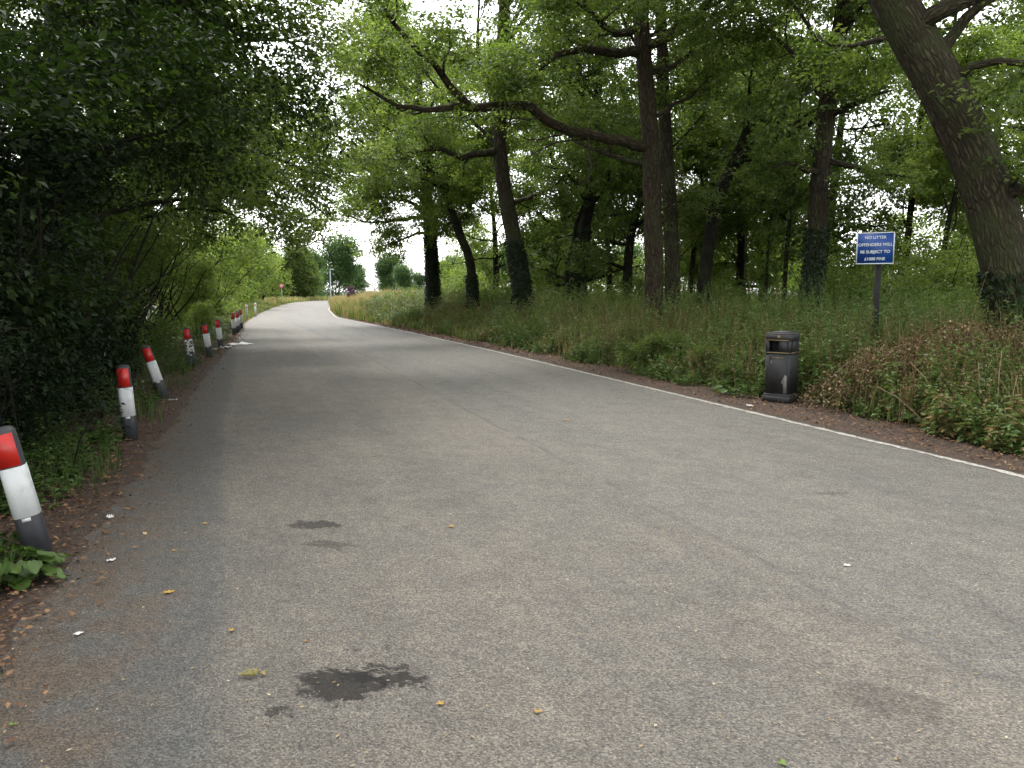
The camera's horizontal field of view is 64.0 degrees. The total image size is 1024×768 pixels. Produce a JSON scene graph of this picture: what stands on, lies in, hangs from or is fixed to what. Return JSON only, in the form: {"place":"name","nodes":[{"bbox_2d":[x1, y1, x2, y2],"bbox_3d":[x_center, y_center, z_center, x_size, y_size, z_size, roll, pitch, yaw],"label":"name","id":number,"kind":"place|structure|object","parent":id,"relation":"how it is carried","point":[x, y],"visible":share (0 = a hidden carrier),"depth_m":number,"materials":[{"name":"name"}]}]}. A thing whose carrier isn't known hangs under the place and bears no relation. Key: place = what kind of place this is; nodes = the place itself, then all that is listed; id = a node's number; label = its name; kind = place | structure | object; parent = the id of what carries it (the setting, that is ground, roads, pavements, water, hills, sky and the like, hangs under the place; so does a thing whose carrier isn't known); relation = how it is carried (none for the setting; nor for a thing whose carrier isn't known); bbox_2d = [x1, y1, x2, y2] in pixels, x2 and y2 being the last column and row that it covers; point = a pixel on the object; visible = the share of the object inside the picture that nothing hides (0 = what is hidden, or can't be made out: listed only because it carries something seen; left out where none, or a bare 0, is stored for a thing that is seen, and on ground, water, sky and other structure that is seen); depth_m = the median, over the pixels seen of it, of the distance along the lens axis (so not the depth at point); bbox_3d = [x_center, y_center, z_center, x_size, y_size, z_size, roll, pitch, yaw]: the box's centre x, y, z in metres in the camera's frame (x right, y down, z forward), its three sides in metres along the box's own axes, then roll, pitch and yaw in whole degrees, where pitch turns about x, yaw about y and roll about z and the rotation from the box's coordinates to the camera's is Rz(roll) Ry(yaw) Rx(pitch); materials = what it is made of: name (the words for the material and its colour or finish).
{"place":"outdoors","nodes":[
{"label":"outdoors","id":0,"kind":"place"},
{"bbox_2d":[0,313,259,673],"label":"soil verge","id":1,"kind":"structure","parent":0,"point":[86,527],"depth_m":6.58,"materials":[{"name":"soil"}]},
{"bbox_2d":[0,315,35,495],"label":"hedge shrub","id":2,"kind":"object","parent":1,"relation":"on","point":[9,351],"visible":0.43,"depth_m":6.10,"materials":[{"name":"green plant"}]},
{"bbox_2d":[0,426,53,556],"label":"bollard","id":3,"kind":"object","parent":1,"relation":"on","point":[23,502],"visible":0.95,"depth_m":4.85,"materials":[{"name":"plastic"}]},
{"bbox_2d":[0,317,61,477],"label":"dead stalk","id":4,"kind":"object","parent":1,"relation":"on","point":[10,385],"visible":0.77,"depth_m":5.82,"materials":[{"name":"brown plant"}]},
{"bbox_2d":[0,545,66,591],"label":"burdock plant","id":5,"kind":"object","parent":1,"relation":"on","point":[18,574],"visible":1,"depth_m":4.48,"materials":[{"name":"green plant"}]},
{"bbox_2d":[0,301,85,463],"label":"hedge shrub","id":6,"kind":"object","parent":1,"relation":"on","point":[37,410],"visible":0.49,"depth_m":7.72,"materials":[{"name":"green plant"}]},
{"bbox_2d":[16,305,110,424],"bbox_3d":[-5.602,-0.238,9.980,1.283,1.692,1.345,-4,8,-32],"label":"hedge shrub","id":7,"kind":"object","parent":1,"relation":"on","point":[89,379],"visible":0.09,"depth_m":10.05,"materials":[{"name":"green plant"}]},
{"bbox_2d":[38,369,135,480],"bbox_3d":[-3.526,0.374,6.780,0.586,0.974,0.918,-6,8,-40],"label":"dead stalk","id":8,"kind":"object","parent":1,"relation":"on","point":[84,432],"visible":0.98,"depth_m":6.85,"materials":[{"name":"brown plant"}]},
{"bbox_2d":[68,420,121,442],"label":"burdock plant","id":9,"kind":"object","parent":1,"relation":"on","point":[92,433],"visible":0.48,"depth_m":8.77,"materials":[{"name":"green plant"}]},
{"bbox_2d":[76,290,153,393],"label":"hedge shrub","id":10,"kind":"object","parent":1,"relation":"on","point":[124,355],"visible":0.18,"depth_m":12.88,"materials":[{"name":"green plant"}]},
{"bbox_2d":[116,365,138,440],"bbox_3d":[-4.136,0.228,8.811,0.150,0.878,0.153,-5,8,-19],"label":"bollard","id":11,"kind":"object","parent":1,"relation":"on","point":[128,414],"visible":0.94,"depth_m":8.75,"materials":[{"name":"plastic"}]},
{"bbox_2d":[141,346,168,398],"bbox_3d":[-5.344,-0.150,12.283,0.150,0.878,0.153,-19,9,-19],"label":"bollard","id":12,"kind":"object","parent":1,"relation":"on","point":[153,369],"visible":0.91,"depth_m":12.22,"materials":[{"name":"plastic"}]},
{"bbox_2d":[183,327,196,366],"bbox_3d":[-6.805,-0.746,17.317,0.163,0.905,0.166,-9,8,-13],"label":"bollard","id":13,"kind":"object","parent":1,"relation":"on","point":[189,347],"visible":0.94,"depth_m":17.24,"materials":[{"name":"plastic"}]},
{"bbox_2d":[178,299,218,338],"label":"hedge shrub","id":14,"kind":"object","parent":1,"relation":"on","point":[199,318],"visible":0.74,"depth_m":27.49,"materials":[{"name":"green plant"}]},
{"bbox_2d":[202,324,212,356],"bbox_3d":[-7.413,-1.033,19.951,0.150,0.878,0.153,-9,8,-13],"label":"bollard","id":15,"kind":"object","parent":1,"relation":"on","point":[207,340],"visible":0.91,"depth_m":19.89,"materials":[{"name":"plastic"}]},
{"bbox_2d":[153,295,634,305],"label":"meadow grass","id":16,"kind":"structure","parent":0,"point":[307,298],"depth_m":124.30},
{"bbox_2d":[0,300,1023,767],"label":"road","id":17,"kind":"structure","parent":0,"point":[418,420],"depth_m":4.44,"materials":[{"name":"asphalt"}]},
{"bbox_2d":[4,351,1023,767],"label":"road debris","id":18,"kind":"object","parent":17,"relation":"on","point":[540,573],"visible":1,"depth_m":4.02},
{"bbox_2d":[328,307,1023,477],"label":"white edge line","id":19,"kind":"object","parent":17,"relation":"on","point":[998,470],"visible":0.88,"depth_m":9.98,"materials":[{"name":"paint"}]},
{"bbox_2d":[0,292,1023,674],"bbox_3d":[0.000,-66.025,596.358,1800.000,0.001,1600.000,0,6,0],"label":"ground","id":20,"kind":"structure","parent":0,"point":[554,364],"depth_m":12.17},
{"bbox_2d":[0,156,74,459],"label":"hedge shrub","id":21,"kind":"object","parent":20,"relation":"on","point":[17,333],"visible":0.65,"depth_m":7.08,"materials":[{"name":"green plant"}]},
{"bbox_2d":[0,26,144,442],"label":"hedge shrub","id":22,"kind":"object","parent":20,"relation":"on","point":[52,163],"visible":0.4,"depth_m":8.64,"materials":[{"name":"green plant"}]},
{"bbox_2d":[0,155,166,393],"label":"hedge shrub","id":23,"kind":"object","parent":20,"relation":"on","point":[119,317],"visible":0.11,"depth_m":12.90,"materials":[{"name":"green plant"}]},
{"bbox_2d":[0,112,182,411],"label":"hedge shrub","id":24,"kind":"object","parent":20,"relation":"on","point":[90,204],"visible":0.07,"depth_m":10.70,"materials":[{"name":"green plant"}]},
{"bbox_2d":[0,170,187,346],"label":"hedge shrub","id":25,"kind":"object","parent":20,"relation":"on","point":[107,230],"visible":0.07,"depth_m":15.52,"materials":[{"name":"green plant"}]},
{"bbox_2d":[82,188,188,349],"bbox_3d":[-9.180,-2.283,18.002,3.299,4.223,3.756,-5,8,-36],"label":"hedge shrub","id":26,"kind":"object","parent":20,"relation":"on","point":[154,262],"visible":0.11,"depth_m":17.70,"materials":[{"name":"green plant"}]},
{"bbox_2d":[110,214,183,354],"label":"hedge shrub","id":27,"kind":"object","parent":20,"relation":"on","point":[154,328],"visible":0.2,"depth_m":20.73,"materials":[{"name":"green plant"}]},
{"bbox_2d":[0,299,302,608],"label":"edge grass","id":28,"kind":"structure","parent":20,"relation":"on","point":[262,307],"depth_m":8.12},
{"bbox_2d":[109,215,199,335],"bbox_3d":[-11.932,-3.494,27.123,3.613,4.625,4.113,3,7,21],"label":"hedge shrub","id":29,"kind":"object","parent":20,"relation":"on","point":[161,294],"visible":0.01,"depth_m":27.16,"materials":[{"name":"green plant"}]},
{"bbox_2d":[110,213,206,348],"bbox_3d":[-10.887,-2.884,23.294,3.756,4.223,3.299,0,6,2],"label":"hedge shrub","id":30,"kind":"object","parent":20,"relation":"on","point":[182,277],"visible":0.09,"depth_m":23.41,"materials":[{"name":"green plant"}]},
{"bbox_2d":[1,0,342,332],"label":"roadside tree","id":31,"kind":"object","parent":20,"relation":"on","point":[236,207],"visible":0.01,"depth_m":28.01,"materials":[{"name":"green plant"}]},
{"bbox_2d":[84,94,293,316],"bbox_3d":[-14.447,-8.707,35.561,9.668,12.648,10.305,5,8,40],"label":"roadside tree","id":32,"kind":"object","parent":20,"relation":"on","point":[245,261],"visible":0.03,"depth_m":35.17,"materials":[{"name":"green plant"}]},
{"bbox_2d":[148,251,229,326],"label":"hedge shrub","id":33,"kind":"object","parent":20,"relation":"on","point":[202,297],"visible":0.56,"depth_m":33.11,"materials":[{"name":"green plant"}]},
{"bbox_2d":[0,0,399,363],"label":"roadside tree","id":34,"kind":"object","parent":20,"relation":"on","point":[147,63],"visible":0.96,"depth_m":8.83,"materials":[{"name":"green plant"}]},
{"bbox_2d":[172,245,245,319],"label":"hedge shrub","id":35,"kind":"object","parent":20,"relation":"on","point":[218,302],"visible":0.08,"depth_m":38.45,"materials":[{"name":"green plant"}]},
{"bbox_2d":[180,249,241,317],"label":"hedge shrub","id":36,"kind":"object","parent":20,"relation":"on","point":[229,310],"visible":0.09,"depth_m":43.54,"materials":[{"name":"green plant"}]},
{"bbox_2d":[0,0,423,343],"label":"roadside tree","id":37,"kind":"object","parent":20,"relation":"on","point":[207,236],"visible":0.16,"depth_m":21.93,"materials":[{"name":"green plant"}]},
{"bbox_2d":[2,0,425,366],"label":"roadside tree","id":38,"kind":"object","parent":20,"relation":"on","point":[302,28],"visible":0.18,"depth_m":15.00,"materials":[{"name":"green plant"}]},
{"bbox_2d":[183,223,259,308],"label":"tree","id":39,"kind":"object","parent":20,"relation":"on","point":[242,293],"visible":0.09,"depth_m":60.33,"materials":[{"name":"green plant"}]},
{"bbox_2d":[211,211,283,305],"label":"tree","id":40,"kind":"object","parent":20,"relation":"on","point":[252,272],"visible":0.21,"depth_m":69.88,"materials":[{"name":"green plant"}]},
{"bbox_2d":[232,221,281,302],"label":"tree","id":41,"kind":"object","parent":20,"relation":"on","point":[274,269],"visible":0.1,"depth_m":84.66,"materials":[{"name":"green plant"}]},
{"bbox_2d":[219,230,295,301],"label":"tree","id":42,"kind":"object","parent":20,"relation":"on","point":[277,283],"visible":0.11,"depth_m":99.10,"materials":[{"name":"green plant"}]},
{"bbox_2d":[277,225,323,297],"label":"tree","id":43,"kind":"object","parent":20,"relation":"on","point":[299,266],"visible":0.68,"depth_m":136.68,"materials":[{"name":"green plant"}]},
{"bbox_2d":[312,231,364,296],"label":"distant tree","id":44,"kind":"object","parent":20,"relation":"on","point":[344,267],"visible":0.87,"depth_m":161.21,"materials":[{"name":"green plant"}]},
{"bbox_2d":[361,251,415,290],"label":"distant tree","id":45,"kind":"object","parent":20,"relation":"on","point":[386,271],"visible":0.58,"depth_m":182.60,"materials":[{"name":"green plant"}]},
{"bbox_2d":[314,0,490,313],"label":"oak tree","id":46,"kind":"object","parent":20,"relation":"on","point":[471,276],"visible":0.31,"depth_m":33.52,"materials":[{"name":"green plant"}]},
{"bbox_2d":[391,263,422,290],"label":"distant tree","id":47,"kind":"object","parent":20,"relation":"on","point":[403,275],"visible":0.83,"depth_m":148.06,"materials":[{"name":"green plant"}]},
{"bbox_2d":[305,0,554,310],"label":"oak tree","id":48,"kind":"object","parent":20,"relation":"on","point":[430,251],"visible":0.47,"depth_m":37.71,"materials":[{"name":"green plant"}]},
{"bbox_2d":[442,258,487,292],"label":"understorey shrub","id":49,"kind":"object","parent":20,"relation":"on","point":[463,277],"visible":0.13,"depth_m":51.17,"materials":[{"name":"green plant"}]},
{"bbox_2d":[440,218,503,289],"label":"tree","id":50,"kind":"object","parent":20,"relation":"on","point":[485,265],"visible":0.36,"depth_m":72.17,"materials":[{"name":"green plant"}]},
{"bbox_2d":[416,125,563,296],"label":"woodland tree","id":51,"kind":"object","parent":20,"relation":"on","point":[494,234],"visible":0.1,"depth_m":46.70,"materials":[{"name":"green plant"}]},
{"bbox_2d":[345,0,640,317],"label":"oak tree","id":52,"kind":"object","parent":20,"relation":"on","point":[519,274],"visible":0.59,"depth_m":28.31,"materials":[{"name":"green plant"}]},
{"bbox_2d":[0,256,1023,561],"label":"weeds","id":53,"kind":"object","parent":20,"relation":"on","point":[990,428],"visible":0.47,"depth_m":13.87,"materials":[{"name":"green plant"}]},
{"bbox_2d":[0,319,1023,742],"bbox_3d":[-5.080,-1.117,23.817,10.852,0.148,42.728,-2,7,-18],"label":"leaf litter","id":54,"kind":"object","parent":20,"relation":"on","point":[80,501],"visible":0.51,"depth_m":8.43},
{"bbox_2d":[295,0,862,327],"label":"oak tree","id":55,"kind":"object","parent":20,"relation":"on","point":[700,20],"visible":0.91,"depth_m":19.49,"materials":[{"name":"green plant"}]},
{"bbox_2d":[463,84,696,296],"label":"woodland tree","id":56,"kind":"object","parent":20,"relation":"on","point":[520,189],"visible":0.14,"depth_m":40.70,"materials":[{"name":"green plant"}]},
{"bbox_2d":[486,0,705,304],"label":"oak tree","id":57,"kind":"object","parent":20,"relation":"on","point":[579,257],"visible":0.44,"depth_m":30.50,"materials":[{"name":"green plant"}]},
{"bbox_2d":[545,128,661,293],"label":"young tree","id":58,"kind":"object","parent":20,"relation":"on","point":[608,280],"visible":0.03,"depth_m":41.47,"materials":[{"name":"green plant"}]},
{"bbox_2d":[509,0,722,312],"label":"oak tree","id":59,"kind":"object","parent":20,"relation":"on","point":[671,249],"visible":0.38,"depth_m":24.67,"materials":[{"name":"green plant"}]},
{"bbox_2d":[603,241,644,289],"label":"distant tree","id":60,"kind":"object","parent":20,"relation":"on","point":[635,251],"visible":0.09,"depth_m":123.32,"materials":[{"name":"green plant"}]},
{"bbox_2d":[489,2,763,305],"bbox_3d":[5.363,-10.671,35.008,12.756,16.637,11.176,0,6,0],"label":"woodland tree","id":61,"kind":"object","parent":20,"relation":"on","point":[614,220],"visible":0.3,"depth_m":35.12,"materials":[{"name":"green plant"}]},
{"bbox_2d":[612,260,644,301],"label":"understorey shrub","id":62,"kind":"object","parent":20,"relation":"on","point":[634,277],"visible":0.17,"depth_m":43.25,"materials":[{"name":"green plant"}]},
{"bbox_2d":[328,258,1023,423],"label":"verge grass","id":63,"kind":"structure","parent":20,"relation":"on","point":[341,306],"depth_m":19.24,"materials":[{"name":"plant"}]},
{"bbox_2d":[655,327,709,368],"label":"verge bush","id":64,"kind":"object","parent":20,"relation":"on","point":[677,339],"visible":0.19,"depth_m":16.18,"materials":[{"name":"green plant"}]},
{"bbox_2d":[592,64,777,290],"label":"woodland tree","id":65,"kind":"object","parent":20,"relation":"on","point":[684,251],"visible":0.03,"depth_m":43.90,"materials":[{"name":"green plant"}]},
{"bbox_2d":[350,294,1023,428],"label":"dead stalks","id":66,"kind":"object","parent":20,"relation":"on","point":[820,348],"visible":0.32,"depth_m":12.65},
{"bbox_2d":[662,99,768,299],"bbox_3d":[9.742,-8.374,38.917,6.267,11.186,6.404,-4,8,-31],"label":"young tree","id":67,"kind":"object","parent":20,"relation":"on","point":[692,262],"visible":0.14,"depth_m":37.86,"materials":[{"name":"green plant"}]},
{"bbox_2d":[690,269,743,309],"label":"understorey shrub","id":68,"kind":"object","parent":20,"relation":"on","point":[718,288],"visible":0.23,"depth_m":31.58,"materials":[{"name":"green plant"}]},
{"bbox_2d":[691,258,760,310],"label":"understorey shrub","id":69,"kind":"object","parent":20,"relation":"on","point":[724,277],"visible":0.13,"depth_m":36.68,"materials":[{"name":"green plant"}]},
{"bbox_2d":[634,106,862,299],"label":"woodland tree","id":70,"kind":"object","parent":20,"relation":"on","point":[716,268],"visible":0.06,"depth_m":44.26,"materials":[{"name":"green plant"}]},
{"bbox_2d":[659,0,848,302],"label":"woodland tree","id":71,"kind":"object","parent":20,"relation":"on","point":[740,263],"visible":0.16,"depth_m":37.24,"materials":[{"name":"green plant"}]},
{"bbox_2d":[719,244,796,309],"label":"understorey shrub","id":72,"kind":"object","parent":20,"relation":"on","point":[761,278],"visible":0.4,"depth_m":41.37,"materials":[{"name":"green plant"}]},
{"bbox_2d":[722,57,836,311],"bbox_3d":[10.754,-7.619,32.859,4.856,11.037,5.692,2,7,21],"label":"young tree","id":73,"kind":"object","parent":20,"relation":"on","point":[806,199],"visible":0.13,"depth_m":32.56,"materials":[{"name":"plant"}]},
{"bbox_2d":[641,0,942,315],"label":"oak tree","id":74,"kind":"object","parent":20,"relation":"on","point":[718,197],"visible":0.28,"depth_m":24.46,"materials":[{"name":"green plant"}]},
{"bbox_2d":[704,29,891,314],"bbox_3d":[10.051,-7.017,29.494,6.688,10.600,4.539,4,7,30],"label":"young tree","id":75,"kind":"object","parent":20,"relation":"on","point":[789,214],"visible":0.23,"depth_m":29.27,"materials":[{"name":"green plant"}]},
{"bbox_2d":[693,0,952,323],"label":"oak tree","id":76,"kind":"object","parent":20,"relation":"on","point":[848,14],"visible":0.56,"depth_m":20.09,"materials":[{"name":"green plant"}]},
{"bbox_2d":[686,0,983,304],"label":"woodland tree","id":77,"kind":"object","parent":20,"relation":"on","point":[884,121],"visible":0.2,"depth_m":31.37,"materials":[{"name":"green plant"}]},
{"bbox_2d":[786,243,903,325],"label":"understorey shrub","id":78,"kind":"object","parent":20,"relation":"on","point":[849,279],"visible":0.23,"depth_m":22.15,"materials":[{"name":"green plant"}]},
{"bbox_2d":[784,218,911,315],"bbox_3d":[11.591,-3.442,27.978,4.217,4.394,4.294,5,8,37],"label":"understorey shrub","id":79,"kind":"object","parent":20,"relation":"on","point":[845,257],"visible":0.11,"depth_m":27.41,"materials":[{"name":"green plant"}]},
{"bbox_2d":[856,231,894,352],"bbox_3d":[5.701,-1.108,12.957,0.550,2.582,0.153,4,8,33],"label":"sign","id":80,"kind":"object","parent":20,"relation":"on","point":[877,248],"visible":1,"depth_m":12.83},
{"bbox_2d":[756,0,1023,354],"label":"oak tree","id":81,"kind":"object","parent":20,"relation":"on","point":[936,74],"visible":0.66,"depth_m":11.99,"materials":[{"name":"green plant"}]},
{"bbox_2d":[853,204,943,302],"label":"tree","id":82,"kind":"object","parent":20,"relation":"on","point":[923,231],"visible":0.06,"depth_m":70.35,"materials":[{"name":"green plant"}]},
{"bbox_2d":[837,208,979,311],"bbox_3d":[13.204,-3.377,26.761,4.379,4.563,4.459,-5,8,-37],"label":"understorey shrub","id":83,"kind":"object","parent":20,"relation":"on","point":[924,246],"visible":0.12,"depth_m":26.16,"materials":[{"name":"green plant"}]},
{"bbox_2d":[867,249,949,318],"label":"understorey shrub","id":84,"kind":"object","parent":20,"relation":"on","point":[891,292],"visible":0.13,"depth_m":23.74,"materials":[{"name":"green plant"}]},
{"bbox_2d":[841,227,981,321],"bbox_3d":[10.251,-2.153,20.436,3.244,3.380,3.303,-1,7,-11],"label":"understorey shrub","id":85,"kind":"object","parent":20,"relation":"on","point":[952,278],"visible":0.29,"depth_m":19.96,"materials":[{"name":"green plant"}]},
{"bbox_2d":[902,279,959,322],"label":"understorey shrub","id":86,"kind":"object","parent":20,"relation":"on","point":[926,302],"visible":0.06,"depth_m":18.45,"materials":[{"name":"green plant"}]},
{"bbox_2d":[843,50,1023,296],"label":"young tree","id":87,"kind":"object","parent":20,"relation":"on","point":[910,207],"visible":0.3,"depth_m":27.67,"materials":[{"name":"green plant"}]},
{"bbox_2d":[858,313,1023,416],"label":"bramble heap","id":88,"kind":"object","parent":20,"relation":"on","point":[952,336],"visible":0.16,"depth_m":10.60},
{"bbox_2d":[884,19,1023,217],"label":"woodland tree","id":89,"kind":"object","parent":20,"relation":"on","point":[1016,128],"visible":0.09,"depth_m":30.14,"materials":[{"name":"green plant"}]},
{"bbox_2d":[923,236,984,312],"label":"understorey shrub","id":90,"kind":"object","parent":20,"relation":"on","point":[965,258],"visible":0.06,"depth_m":21.97,"materials":[{"name":"green plant"}]},
{"bbox_2d":[885,13,1023,311],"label":"young tree","id":91,"kind":"object","parent":20,"relation":"on","point":[984,37],"visible":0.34,"depth_m":25.92,"materials":[{"name":"green plant"}]},
{"bbox_2d":[931,210,980,305],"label":"tree","id":92,"kind":"object","parent":20,"relation":"on","point":[963,240],"visible":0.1,"depth_m":69.80,"materials":[{"name":"green plant"}]},
{"bbox_2d":[895,0,1023,238],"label":"woodland tree","id":93,"kind":"object","parent":20,"relation":"on","point":[1016,7],"visible":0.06,"depth_m":36.74,"materials":[{"name":"green plant"}]},
{"bbox_2d":[909,0,1023,254],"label":"woodland tree","id":94,"kind":"object","parent":20,"relation":"on","point":[959,223],"visible":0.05,"depth_m":41.42,"materials":[{"name":"green plant"}]},
{"bbox_2d":[3,0,1023,291],"label":"sky","id":95,"kind":"structure","parent":0,"point":[413,256],"materials":[{"name":"white"}]},
{"bbox_2d":[332,312,1023,473],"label":"soil verge","id":96,"kind":"structure","parent":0,"point":[872,434],"depth_m":10.50,"materials":[{"name":"soil"}]},
{"bbox_2d":[609,325,679,372],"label":"verge bush","id":97,"kind":"object","parent":96,"relation":"on","point":[639,352],"visible":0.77,"depth_m":15.98,"materials":[{"name":"green plant"}]},
{"bbox_2d":[685,337,741,380],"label":"verge bush","id":98,"kind":"object","parent":96,"relation":"on","point":[699,350],"visible":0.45,"depth_m":14.42,"materials":[{"name":"green plant"}]},
{"bbox_2d":[710,357,759,389],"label":"verge bush","id":99,"kind":"object","parent":96,"relation":"on","point":[729,375],"visible":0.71,"depth_m":13.15,"materials":[{"name":"green plant"}]},
{"bbox_2d":[762,331,799,402],"bbox_3d":[3.925,-0.259,11.930,0.415,1.026,0.415,5,8,38],"label":"litter bin","id":100,"kind":"object","parent":96,"relation":"on","point":[781,364],"visible":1,"depth_m":11.79,"materials":[{"name":"plastic"}]},
{"bbox_2d":[768,357,787,392],"bbox_3d":[3.823,-0.137,11.787,0.278,0.504,0.011,5,8,38],"label":"door","id":101,"kind":"structure","parent":100,"relation":"in","point":[778,367],"depth_m":11.79,"materials":[{"name":"plastic"}]},
{"bbox_2d":[792,338,971,415],"bbox_3d":[5.306,-0.085,11.107,2.893,1.089,2.274,0,6,0],"label":"bramble heap","id":102,"kind":"object","parent":96,"relation":"on","point":[861,375],"visible":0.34,"depth_m":10.82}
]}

